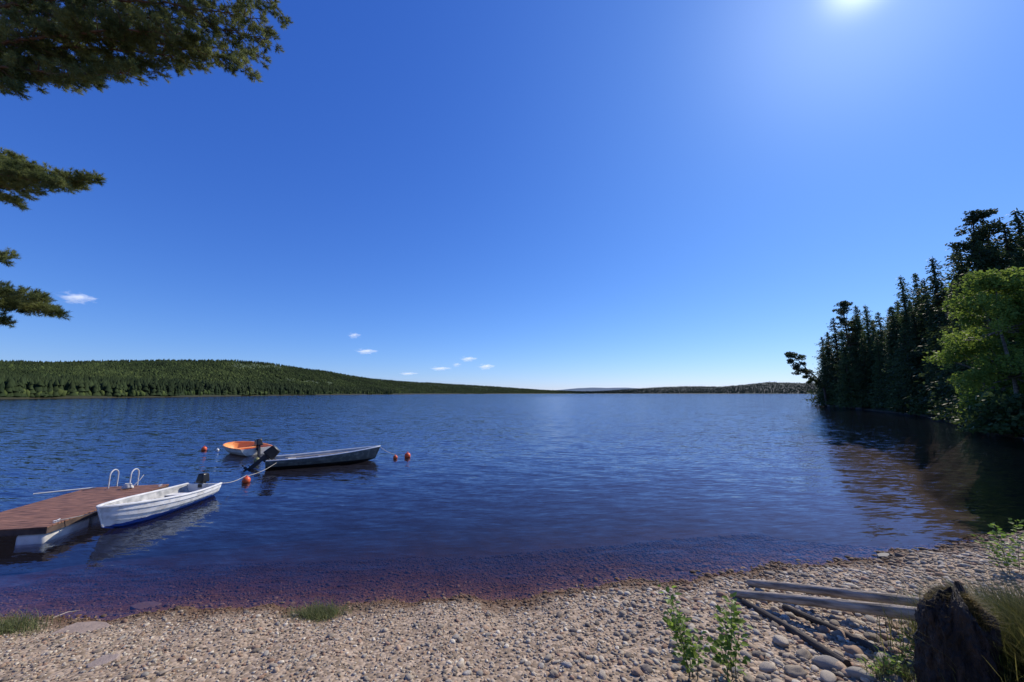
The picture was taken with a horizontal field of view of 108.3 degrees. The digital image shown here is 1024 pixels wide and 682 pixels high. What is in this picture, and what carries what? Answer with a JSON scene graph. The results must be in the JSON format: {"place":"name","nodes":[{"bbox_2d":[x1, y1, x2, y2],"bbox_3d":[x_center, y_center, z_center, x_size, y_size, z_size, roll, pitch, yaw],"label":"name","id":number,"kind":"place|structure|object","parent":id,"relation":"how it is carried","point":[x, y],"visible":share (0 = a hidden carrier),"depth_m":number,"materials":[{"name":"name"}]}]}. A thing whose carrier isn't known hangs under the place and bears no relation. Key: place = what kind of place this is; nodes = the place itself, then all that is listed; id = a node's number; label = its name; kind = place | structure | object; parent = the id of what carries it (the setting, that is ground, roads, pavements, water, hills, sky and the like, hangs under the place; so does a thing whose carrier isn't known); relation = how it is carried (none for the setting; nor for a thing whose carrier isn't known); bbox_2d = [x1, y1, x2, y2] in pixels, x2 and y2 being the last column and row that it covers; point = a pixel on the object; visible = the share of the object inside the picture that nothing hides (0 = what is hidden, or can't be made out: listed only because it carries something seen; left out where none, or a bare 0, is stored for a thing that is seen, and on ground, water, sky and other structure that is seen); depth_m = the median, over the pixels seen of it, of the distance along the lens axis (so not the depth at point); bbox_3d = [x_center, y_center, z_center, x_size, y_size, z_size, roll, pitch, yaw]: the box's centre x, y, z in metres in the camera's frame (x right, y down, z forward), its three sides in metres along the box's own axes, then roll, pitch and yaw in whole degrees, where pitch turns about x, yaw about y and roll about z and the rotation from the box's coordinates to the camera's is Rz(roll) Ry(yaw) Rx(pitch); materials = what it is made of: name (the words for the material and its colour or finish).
{"place":"outdoors","nodes":[
{"label":"outdoors","id":0,"kind":"place"},
{"bbox_2d":[121,475,143,488],"bbox_3d":[-12.941,4.795,12.588,0.520,0.404,0.271,2,-8,-15],"label":"rope coil","id":1,"kind":"object","parent":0,"point":[127,485],"visible":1,"depth_m":12.50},
{"bbox_2d":[231,362,551,395],"bbox_3d":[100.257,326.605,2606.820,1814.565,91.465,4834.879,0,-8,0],"label":"hills","id":2,"kind":"structure","parent":0,"point":[235,365],"depth_m":1073.13,"materials":[{"name":"plant"}]},
{"bbox_2d":[231,361,335,383],"bbox_3d":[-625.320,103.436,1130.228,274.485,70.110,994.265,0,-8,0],"label":"forest","id":3,"kind":"object","parent":2,"relation":"on","point":[250,364],"visible":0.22,"depth_m":961.55,"materials":[{"name":"plant"}]},
{"bbox_2d":[0,359,583,396],"bbox_3d":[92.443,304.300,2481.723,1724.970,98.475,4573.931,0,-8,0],"label":"forest","id":4,"kind":"object","parent":2,"relation":"on","point":[60,366],"visible":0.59,"depth_m":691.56,"materials":[{"name":"plant"}]},
{"bbox_2d":[0,393,1023,681],"bbox_3d":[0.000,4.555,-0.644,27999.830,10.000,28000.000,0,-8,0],"label":"ground","id":5,"kind":"structure","parent":0,"point":[380,509],"depth_m":25.57,"materials":[{"name":"gravel"}]},
{"bbox_2d":[0,607,60,636],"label":"grass tuft","id":6,"kind":"object","parent":5,"relation":"on","point":[6,625],"visible":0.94,"depth_m":5.48,"materials":[{"name":"plant"}]},
{"bbox_2d":[53,621,109,632],"bbox_3d":[-6.388,4.314,5.498,0.766,0.090,0.329,2,-1,-11],"label":"flat stone","id":7,"kind":"object","parent":5,"relation":"on","point":[81,627],"visible":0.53,"depth_m":5.52,"materials":[{"name":"stone"}]},
{"bbox_2d":[86,654,119,667],"bbox_3d":[-4.917,3.873,4.450,0.200,0.080,0.295,2,-5,39],"label":"flat stone","id":8,"kind":"object","parent":5,"relation":"on","point":[104,659],"visible":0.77,"depth_m":4.45,"materials":[{"name":"stone"}]},
{"bbox_2d":[129,601,161,609],"bbox_3d":[-6.370,4.623,6.415,0.510,0.080,0.224,-1,-1,6],"label":"flat stone","id":9,"kind":"object","parent":5,"relation":"on","point":[142,605],"visible":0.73,"depth_m":6.41,"materials":[{"name":"stone"}]},
{"bbox_2d":[0,0,293,328],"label":"pine tree","id":10,"kind":"object","parent":5,"relation":"on","point":[83,25],"visible":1,"depth_m":7.65,"materials":[{"name":"green plant"}]},
{"bbox_2d":[281,598,363,622],"bbox_3d":[-3.143,4.351,5.942,1.444,0.170,0.800,0,-8,0],"label":"grass tuft","id":11,"kind":"object","parent":5,"relation":"on","point":[319,612],"visible":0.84,"depth_m":5.93,"materials":[{"name":"plant"}]},
{"bbox_2d":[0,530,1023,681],"bbox_3d":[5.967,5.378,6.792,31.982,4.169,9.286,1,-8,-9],"label":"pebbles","id":12,"kind":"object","parent":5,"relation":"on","point":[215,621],"visible":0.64,"depth_m":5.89,"materials":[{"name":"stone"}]},
{"bbox_2d":[631,667,643,676],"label":"beach stone","id":13,"kind":"object","parent":5,"relation":"on","point":[637,671],"visible":0.91,"depth_m":4.02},
{"bbox_2d":[658,584,712,679],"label":"sapling","id":14,"kind":"object","parent":5,"relation":"on","point":[673,624],"visible":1,"depth_m":3.92,"materials":[{"name":"green plant"}]},
{"bbox_2d":[709,592,752,681],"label":"sapling","id":15,"kind":"object","parent":5,"relation":"on","point":[722,658],"visible":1,"depth_m":3.83,"materials":[{"name":"green plant"}]},
{"bbox_2d":[454,531,1023,681],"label":"pebbles","id":16,"kind":"object","parent":5,"relation":"on","point":[839,665],"visible":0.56,"depth_m":6.38,"materials":[{"name":"stone"}]},
{"bbox_2d":[743,672,754,681],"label":"beach stone","id":17,"kind":"object","parent":5,"relation":"on","point":[747,677],"visible":0.98,"depth_m":3.73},
{"bbox_2d":[752,650,765,657],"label":"beach stone","id":18,"kind":"object","parent":5,"relation":"on","point":[757,653],"visible":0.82,"depth_m":4.22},
{"bbox_2d":[759,661,775,672],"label":"beach stone","id":19,"kind":"object","parent":5,"relation":"on","point":[766,667],"visible":0.9,"depth_m":3.92,"materials":[{"name":"stone"}]},
{"bbox_2d":[772,635,788,647],"bbox_3d":[3.281,3.671,4.518,0.161,0.108,0.227,2,-19,9],"label":"beach stone","id":20,"kind":"object","parent":5,"relation":"on","point":[780,640],"visible":0.98,"depth_m":4.48,"materials":[{"name":"stone"}]},
{"bbox_2d":[784,665,807,679],"bbox_3d":[2.970,3.470,3.867,0.220,0.114,0.173,-9,-4,15],"label":"beach stone","id":21,"kind":"object","parent":5,"relation":"on","point":[794,670],"visible":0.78,"depth_m":3.85,"materials":[{"name":"stone"}]},
{"bbox_2d":[741,599,851,666],"bbox_3d":[3.624,3.781,4.886,0.103,0.103,1.950,0,-19,2],"label":"log","id":22,"kind":"object","parent":5,"relation":"on","point":[819,647],"visible":0.84,"depth_m":4.63,"materials":[{"name":"wood"}]},
{"bbox_2d":[796,648,812,659],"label":"beach stone","id":23,"kind":"object","parent":5,"relation":"on","point":[804,653],"visible":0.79,"depth_m":4.21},
{"bbox_2d":[784,351,826,403],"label":"pine tree","id":24,"kind":"object","parent":5,"relation":"on","point":[805,370],"visible":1,"depth_m":104.65,"materials":[{"name":"green plant"}]},
{"bbox_2d":[804,337,825,411],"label":"spruce tree","id":25,"kind":"object","parent":5,"relation":"on","point":[820,343],"visible":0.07,"depth_m":116.21,"materials":[{"name":"green plant"}]},
{"bbox_2d":[814,346,827,405],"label":"spruce tree","id":26,"kind":"object","parent":5,"relation":"on","point":[822,347],"visible":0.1,"depth_m":111.88,"materials":[{"name":"green plant"}]},
{"bbox_2d":[805,332,839,405],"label":"spruce tree","id":27,"kind":"object","parent":5,"relation":"on","point":[824,366],"visible":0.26,"depth_m":109.36,"materials":[{"name":"green plant"}]},
{"bbox_2d":[730,589,916,620],"bbox_3d":[4.084,3.549,5.022,0.146,0.145,2.667,3,-29,-20],"label":"log","id":28,"kind":"object","parent":5,"relation":"on","point":[846,605],"visible":0.89,"depth_m":4.75,"materials":[{"name":"grey wood"}]},
{"bbox_2d":[813,655,838,668],"bbox_3d":[3.446,3.511,4.022,0.269,0.119,0.148,-10,-8,37],"label":"beach stone","id":29,"kind":"object","parent":5,"relation":"on","point":[825,661],"visible":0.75,"depth_m":4.02,"materials":[{"name":"stone"}]},
{"bbox_2d":[820,670,836,681],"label":"beach stone","id":30,"kind":"object","parent":5,"relation":"on","point":[827,676],"visible":1,"depth_m":3.77,"materials":[{"name":"stone"}]},
{"bbox_2d":[816,365,841,405],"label":"spruce tree","id":31,"kind":"object","parent":5,"relation":"on","point":[829,375],"visible":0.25,"depth_m":104.60,"materials":[{"name":"green plant"}]},
{"bbox_2d":[747,579,922,606],"bbox_3d":[4.647,3.707,5.468,0.140,0.141,2.661,3,-28,-19],"label":"log","id":32,"kind":"object","parent":5,"relation":"on","point":[851,594],"visible":0.9,"depth_m":5.33,"materials":[{"name":"grey wood"}]},
{"bbox_2d":[817,318,852,405],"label":"spruce tree","id":33,"kind":"object","parent":5,"relation":"on","point":[834,338],"visible":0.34,"depth_m":104.95,"materials":[{"name":"green plant"}]},
{"bbox_2d":[831,629,846,638],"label":"beach stone","id":34,"kind":"object","parent":5,"relation":"on","point":[839,632],"visible":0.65,"depth_m":4.58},
{"bbox_2d":[782,604,907,667],"bbox_3d":[4.136,3.705,4.731,0.103,0.103,1.892,0,-21,1],"label":"log","id":35,"kind":"object","parent":5,"relation":"on","point":[817,621],"visible":0.63,"depth_m":4.72,"materials":[{"name":"wood"}]},
{"bbox_2d":[827,332,863,407],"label":"spruce tree","id":36,"kind":"object","parent":5,"relation":"on","point":[846,365],"visible":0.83,"depth_m":91.85,"materials":[{"name":"green plant"}]},
{"bbox_2d":[825,300,870,377],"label":"pine tree","id":37,"kind":"object","parent":5,"relation":"on","point":[842,310],"visible":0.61,"depth_m":98.26,"materials":[{"name":"green plant"}]},
{"bbox_2d":[840,305,868,394],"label":"spruce tree","id":38,"kind":"object","parent":5,"relation":"on","point":[857,317],"visible":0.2,"depth_m":97.42,"materials":[{"name":"green plant"}]},
{"bbox_2d":[843,645,865,654],"bbox_3d":[3.896,3.534,4.199,0.211,0.108,0.161,11,4,43],"label":"beach stone","id":39,"kind":"object","parent":5,"relation":"on","point":[852,649],"visible":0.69,"depth_m":4.19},
{"bbox_2d":[845,338,876,407],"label":"spruce tree","id":40,"kind":"object","parent":5,"relation":"on","point":[863,372],"visible":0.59,"depth_m":87.77,"materials":[{"name":"green plant"}]},
{"bbox_2d":[845,666,877,681],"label":"beach stone","id":41,"kind":"object","parent":5,"relation":"on","point":[856,672],"visible":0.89,"depth_m":3.76,"materials":[{"name":"stone"}]},
{"bbox_2d":[854,305,873,382],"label":"spruce tree","id":42,"kind":"object","parent":5,"relation":"on","point":[867,320],"visible":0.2,"depth_m":91.20,"materials":[{"name":"green plant"}]},
{"bbox_2d":[865,322,882,378],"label":"spruce tree","id":43,"kind":"object","parent":5,"relation":"on","point":[873,329],"visible":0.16,"depth_m":88.86,"materials":[{"name":"green plant"}]},
{"bbox_2d":[863,632,884,642],"bbox_3d":[4.397,3.613,4.480,0.224,0.112,0.153,10,-1,0],"label":"beach stone","id":44,"kind":"object","parent":5,"relation":"on","point":[870,636],"visible":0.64,"depth_m":4.46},
{"bbox_2d":[860,312,887,407],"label":"spruce tree","id":45,"kind":"object","parent":5,"relation":"on","point":[878,331],"visible":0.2,"depth_m":85.49,"materials":[{"name":"green plant"}]},
{"bbox_2d":[867,337,887,408],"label":"spruce tree","id":46,"kind":"object","parent":5,"relation":"on","point":[879,361],"visible":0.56,"depth_m":82.01,"materials":[{"name":"green plant"}]},
{"bbox_2d":[870,308,891,387],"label":"spruce tree","id":47,"kind":"object","parent":5,"relation":"on","point":[888,314],"visible":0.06,"depth_m":81.74,"materials":[{"name":"green plant"}]},
{"bbox_2d":[867,317,897,407],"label":"spruce tree","id":48,"kind":"object","parent":5,"relation":"on","point":[883,359],"visible":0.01,"depth_m":79.09,"materials":[{"name":"green plant"}]},
{"bbox_2d":[868,344,898,407],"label":"spruce tree","id":49,"kind":"object","parent":5,"relation":"on","point":[887,374],"visible":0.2,"depth_m":76.33,"materials":[{"name":"green plant"}]},
{"bbox_2d":[865,307,902,409],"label":"spruce tree","id":50,"kind":"object","parent":5,"relation":"on","point":[894,327],"visible":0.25,"depth_m":76.24,"materials":[{"name":"green plant"}]},
{"bbox_2d":[856,645,912,681],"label":"sapling","id":51,"kind":"object","parent":5,"relation":"on","point":[891,660],"visible":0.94,"depth_m":3.73,"materials":[{"name":"green plant"}]},
{"bbox_2d":[857,645,916,681],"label":"grass tuft","id":52,"kind":"object","parent":5,"relation":"on","point":[907,674],"visible":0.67,"depth_m":3.73,"materials":[{"name":"plant"}]},
{"bbox_2d":[871,313,912,408],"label":"spruce tree","id":53,"kind":"object","parent":5,"relation":"on","point":[899,332],"visible":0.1,"depth_m":72.73,"materials":[{"name":"green plant"}]},
{"bbox_2d":[881,328,915,410],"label":"spruce tree","id":54,"kind":"object","parent":5,"relation":"on","point":[903,380],"visible":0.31,"depth_m":70.44,"materials":[{"name":"green plant"}]},
{"bbox_2d":[892,627,914,657],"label":"sapling","id":55,"kind":"object","parent":5,"relation":"on","point":[907,648],"visible":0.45,"depth_m":3.93,"materials":[{"name":"green plant"}]},
{"bbox_2d":[887,275,923,396],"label":"spruce tree","id":56,"kind":"object","parent":5,"relation":"on","point":[904,301],"visible":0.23,"depth_m":73.98,"materials":[{"name":"green plant"}]},
{"bbox_2d":[890,392,924,413],"bbox_3d":[69.931,10.768,63.284,7.773,3.990,6.115,-5,-9,31],"label":"shore shrub","id":57,"kind":"object","parent":5,"relation":"on","point":[902,409],"visible":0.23,"depth_m":63.66,"materials":[{"name":"green plant"}]},
{"bbox_2d":[886,310,931,405],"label":"spruce tree","id":58,"kind":"object","parent":5,"relation":"on","point":[911,317],"visible":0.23,"depth_m":68.17,"materials":[{"name":"green plant"}]},
{"bbox_2d":[892,319,930,410],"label":"spruce tree","id":59,"kind":"object","parent":5,"relation":"on","point":[915,345],"visible":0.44,"depth_m":66.40,"materials":[{"name":"green plant"}]},
{"bbox_2d":[894,279,934,396],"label":"spruce tree","id":60,"kind":"object","parent":5,"relation":"on","point":[924,315],"visible":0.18,"depth_m":67.53,"materials":[{"name":"green plant"}]},
{"bbox_2d":[908,273,922,320],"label":"spruce tree","id":61,"kind":"object","parent":5,"relation":"on","point":[914,290],"visible":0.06,"depth_m":75.98,"materials":[{"name":"green plant"}]},
{"bbox_2d":[906,388,941,415],"bbox_3d":[66.483,9.685,58.042,7.773,4.706,6.115,5,-10,-34],"label":"shore shrub","id":62,"kind":"object","parent":5,"relation":"on","point":[917,408],"visible":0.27,"depth_m":58.27,"materials":[{"name":"green plant"}]},
{"bbox_2d":[829,559,1023,681],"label":"grass","id":63,"kind":"structure","parent":5,"relation":"on","point":[1008,607],"depth_m":3.71,"materials":[{"name":"plant"}]},
{"bbox_2d":[915,398,942,414],"bbox_3d":[64.893,9.819,55.193,5.174,3.119,6.577,2,-8,-11],"label":"shore shrub","id":64,"kind":"object","parent":5,"relation":"on","point":[929,407],"visible":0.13,"depth_m":56.48,"materials":[{"name":"green plant"}]},
{"bbox_2d":[909,256,949,397],"bbox_3d":[72.550,-1.302,62.375,10.286,27.425,9.932,2,-7,-10],"label":"spruce tree","id":65,"kind":"object","parent":5,"relation":"on","point":[936,300],"visible":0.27,"depth_m":63.59,"materials":[{"name":"green plant"}]},
{"bbox_2d":[917,314,943,390],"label":"spruce tree","id":66,"kind":"object","parent":5,"relation":"on","point":[932,327],"visible":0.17,"depth_m":60.64,"materials":[{"name":"green plant"}]},
{"bbox_2d":[914,320,956,411],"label":"spruce tree","id":67,"kind":"object","parent":5,"relation":"on","point":[929,376],"visible":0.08,"depth_m":56.87,"materials":[{"name":"green plant"}]},
{"bbox_2d":[905,247,968,408],"bbox_3d":[66.471,-1.710,53.381,16.104,25.645,13.246,-7,-11,43],"label":"spruce tree","id":68,"kind":"object","parent":5,"relation":"on","point":[944,392],"visible":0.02,"depth_m":54.66,"materials":[{"name":"green plant"}]},
{"bbox_2d":[926,396,957,414],"bbox_3d":[60.503,9.018,50.282,5.645,3.326,7.175,-2,-8,12],"label":"shore shrub","id":69,"kind":"object","parent":5,"relation":"on","point":[938,409],"visible":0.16,"depth_m":51.31,"materials":[{"name":"green plant"}]},
{"bbox_2d":[931,402,957,420],"bbox_3d":[57.417,8.686,46.056,7.175,3.212,5.645,3,-8,-17],"label":"shore shrub","id":70,"kind":"object","parent":5,"relation":"on","point":[940,417],"visible":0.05,"depth_m":47.01,"materials":[{"name":"green plant"}]},
{"bbox_2d":[929,263,974,407],"bbox_3d":[62.428,-0.296,48.956,11.684,21.779,9.610,1,-8,-4],"label":"spruce tree","id":71,"kind":"object","parent":5,"relation":"on","point":[964,271],"visible":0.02,"depth_m":50.91,"materials":[{"name":"green plant"}]},
{"bbox_2d":[921,275,982,415],"bbox_3d":[62.067,0.545,50.480,9.908,20.114,9.903,-1,-8,5],"label":"spruce tree","id":72,"kind":"object","parent":5,"relation":"on","point":[950,385],"visible":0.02,"depth_m":51.49,"materials":[{"name":"green plant"}]},
{"bbox_2d":[942,399,962,418],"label":"shore shrub","id":73,"kind":"object","parent":5,"relation":"on","point":[950,416],"visible":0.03,"depth_m":45.23,"materials":[{"name":"green plant"}]},
{"bbox_2d":[945,400,968,424],"bbox_3d":[49.329,7.333,37.750,5.645,3.578,7.175,5,-10,-33],"label":"shore shrub","id":74,"kind":"object","parent":5,"relation":"on","point":[956,408],"visible":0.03,"depth_m":39.93,"materials":[{"name":"green plant"}]},
{"bbox_2d":[913,580,1010,681],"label":"tree stump","id":75,"kind":"object","parent":5,"relation":"on","point":[954,619],"visible":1,"depth_m":3.35,"materials":[{"name":"wood"}]},
{"bbox_2d":[922,266,1023,409],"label":"broadleaf tree","id":76,"kind":"object","parent":5,"relation":"on","point":[992,365],"visible":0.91,"depth_m":35.85,"materials":[{"name":"green plant"}]},
{"bbox_2d":[927,239,1018,412],"bbox_3d":[59.228,-1.529,45.756,12.413,23.664,10.212,-7,-10,39],"label":"spruce tree","id":77,"kind":"object","parent":5,"relation":"on","point":[979,247],"visible":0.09,"depth_m":47.36,"materials":[{"name":"green plant"}]},
{"bbox_2d":[934,208,1019,365],"bbox_3d":[61.367,-3.973,48.048,8.153,28.051,8.461,6,-9,-33],"label":"pine tree","id":78,"kind":"object","parent":5,"relation":"on","point":[973,218],"visible":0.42,"depth_m":49.13,"materials":[{"name":"green plant"}]},
{"bbox_2d":[941,240,1012,405],"bbox_3d":[61.489,-1.881,46.295,14.189,23.961,11.637,-1,-8,6],"label":"spruce tree","id":79,"kind":"object","parent":5,"relation":"on","point":[961,314],"visible":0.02,"depth_m":48.26,"materials":[{"name":"green plant"}]},
{"bbox_2d":[946,324,1019,412],"bbox_3d":[52.086,3.682,40.766,6.107,11.519,5.627,5,-9,-30],"label":"broadleaf tree","id":80,"kind":"object","parent":5,"relation":"on","point":[1000,384],"visible":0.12,"depth_m":40.67,"materials":[{"name":"green plant"}]},
{"bbox_2d":[955,389,1014,433],"bbox_3d":[44.810,6.500,33.600,7.175,4.267,5.645,-2,-8,15],"label":"shore shrub","id":81,"kind":"object","parent":5,"relation":"on","point":[995,392],"visible":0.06,"depth_m":34.03,"materials":[{"name":"green plant"}]},
{"bbox_2d":[948,245,1023,398],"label":"spruce tree","id":82,"kind":"object","parent":5,"relation":"on","point":[1000,258],"visible":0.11,"depth_m":45.78,"materials":[{"name":"green plant"}]},
{"bbox_2d":[953,222,1023,375],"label":"spruce tree","id":83,"kind":"object","parent":5,"relation":"on","point":[1007,242],"visible":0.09,"depth_m":47.80,"materials":[{"name":"green plant"}]},
{"bbox_2d":[955,400,1023,436],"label":"shore shrub","id":84,"kind":"object","parent":5,"relation":"on","point":[988,412],"visible":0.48,"depth_m":31.83,"materials":[{"name":"green plant"}]},
{"bbox_2d":[978,219,1004,258],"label":"spruce tree","id":85,"kind":"object","parent":5,"relation":"on","point":[991,245],"visible":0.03,"depth_m":52.44,"materials":[{"name":"green plant"}]},
{"bbox_2d":[964,391,1023,434],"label":"shore shrub","id":86,"kind":"object","parent":5,"relation":"on","point":[995,400],"visible":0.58,"depth_m":31.21,"materials":[{"name":"green plant"}]},
{"bbox_2d":[970,399,1023,434],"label":"shore shrub","id":87,"kind":"object","parent":5,"relation":"on","point":[983,426],"visible":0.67,"depth_m":30.43,"materials":[{"name":"green plant"}]},
{"bbox_2d":[972,518,1023,572],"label":"sapling","id":88,"kind":"object","parent":5,"relation":"on","point":[992,548],"visible":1,"depth_m":6.74,"materials":[{"name":"green plant"}]},
{"bbox_2d":[980,248,1017,359],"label":"spruce tree","id":89,"kind":"object","parent":5,"relation":"on","point":[994,256],"visible":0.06,"depth_m":46.14,"materials":[{"name":"green plant"}]},
{"bbox_2d":[991,291,1023,393],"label":"broadleaf tree","id":90,"kind":"object","parent":5,"relation":"on","point":[1021,328],"visible":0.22,"depth_m":34.51,"materials":[{"name":"green plant"}]},
{"bbox_2d":[1003,208,1023,258],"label":"spruce tree","id":91,"kind":"object","parent":5,"relation":"on","point":[1018,224],"visible":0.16,"depth_m":52.16,"materials":[{"name":"green plant"}]},
{"bbox_2d":[1004,254,1023,393],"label":"spruce tree","id":92,"kind":"object","parent":5,"relation":"on","point":[1017,263],"visible":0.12,"depth_m":43.47,"materials":[{"name":"green plant"}]},
{"bbox_2d":[0,394,1023,515],"bbox_3d":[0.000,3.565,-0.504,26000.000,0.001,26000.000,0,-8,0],"label":"water","id":93,"kind":"structure","parent":0,"point":[83,420],"depth_m":38.18,"materials":[{"name":"liquid"}]},
{"bbox_2d":[0,484,168,548],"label":"floating dock","id":94,"kind":"object","parent":93,"relation":"on","point":[36,525],"visible":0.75,"depth_m":9.94,"materials":[{"name":"wood"}]},
{"bbox_2d":[33,487,95,494],"bbox_3d":[-14.621,4.902,12.114,0.044,0.079,1.320,-8,-11,43],"label":"pole","id":95,"kind":"object","parent":94,"relation":"on","point":[63,490],"visible":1,"depth_m":12.07,"materials":[{"name":"white metal"}]},
{"bbox_2d":[107,468,139,488],"bbox_3d":[-13.473,5.242,12.787,0.638,1.599,0.414,2,-8,-12],"label":"swim ladder","id":96,"kind":"object","parent":94,"relation":"attached to","point":[118,476],"visible":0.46,"depth_m":12.86,"materials":[{"name":"white metal"}]},
{"bbox_2d":[96,472,221,527],"bbox_3d":[-10.859,5.041,11.502,1.464,1.101,4.040,0,-8,-3],"label":"rowing boat","id":97,"kind":"object","parent":93,"relation":"on","point":[130,511],"visible":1,"depth_m":10.95,"materials":[{"name":"white paint"}]},
{"bbox_2d":[223,439,271,457],"bbox_3d":[-16.038,6.529,22.405,3.772,1.373,2.044,-5,-10,32],"label":"dinghy","id":98,"kind":"object","parent":93,"relation":"on","point":[258,447],"visible":0.82,"depth_m":21.76,"materials":[{"name":"orange plastic"}]},
{"bbox_2d":[240,445,380,475],"bbox_3d":[-10.104,5.937,18.979,6.361,1.377,1.685,4,-9,-25],"label":"motorboat","id":99,"kind":"object","parent":93,"relation":"on","point":[271,457],"visible":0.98,"depth_m":18.62,"materials":[{"name":"metal"}]},
{"bbox_2d":[0,0,1023,389],"label":"sky","id":100,"kind":"structure","parent":0,"point":[532,194],"materials":[{"name":"blue"}]},
{"bbox_2d":[562,388,638,390],"bbox_3d":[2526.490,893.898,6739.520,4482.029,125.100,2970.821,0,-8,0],"label":"hills","id":101,"kind":"structure","parent":0,"point":[592,389],"depth_m":7413.05,"materials":[{"name":"plant"}]},
{"bbox_2d":[622,382,817,393],"bbox_3d":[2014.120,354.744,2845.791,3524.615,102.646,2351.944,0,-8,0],"label":"hills","id":102,"kind":"structure","parent":0,"point":[760,388],"depth_m":2948.16,"materials":[{"name":"plant"}]},
{"bbox_2d":[552,381,817,393],"bbox_3d":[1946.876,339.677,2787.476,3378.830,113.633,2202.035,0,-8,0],"label":"forest","id":103,"kind":"object","parent":102,"relation":"on","point":[680,388],"visible":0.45,"depth_m":2839.21,"materials":[{"name":"plant"}]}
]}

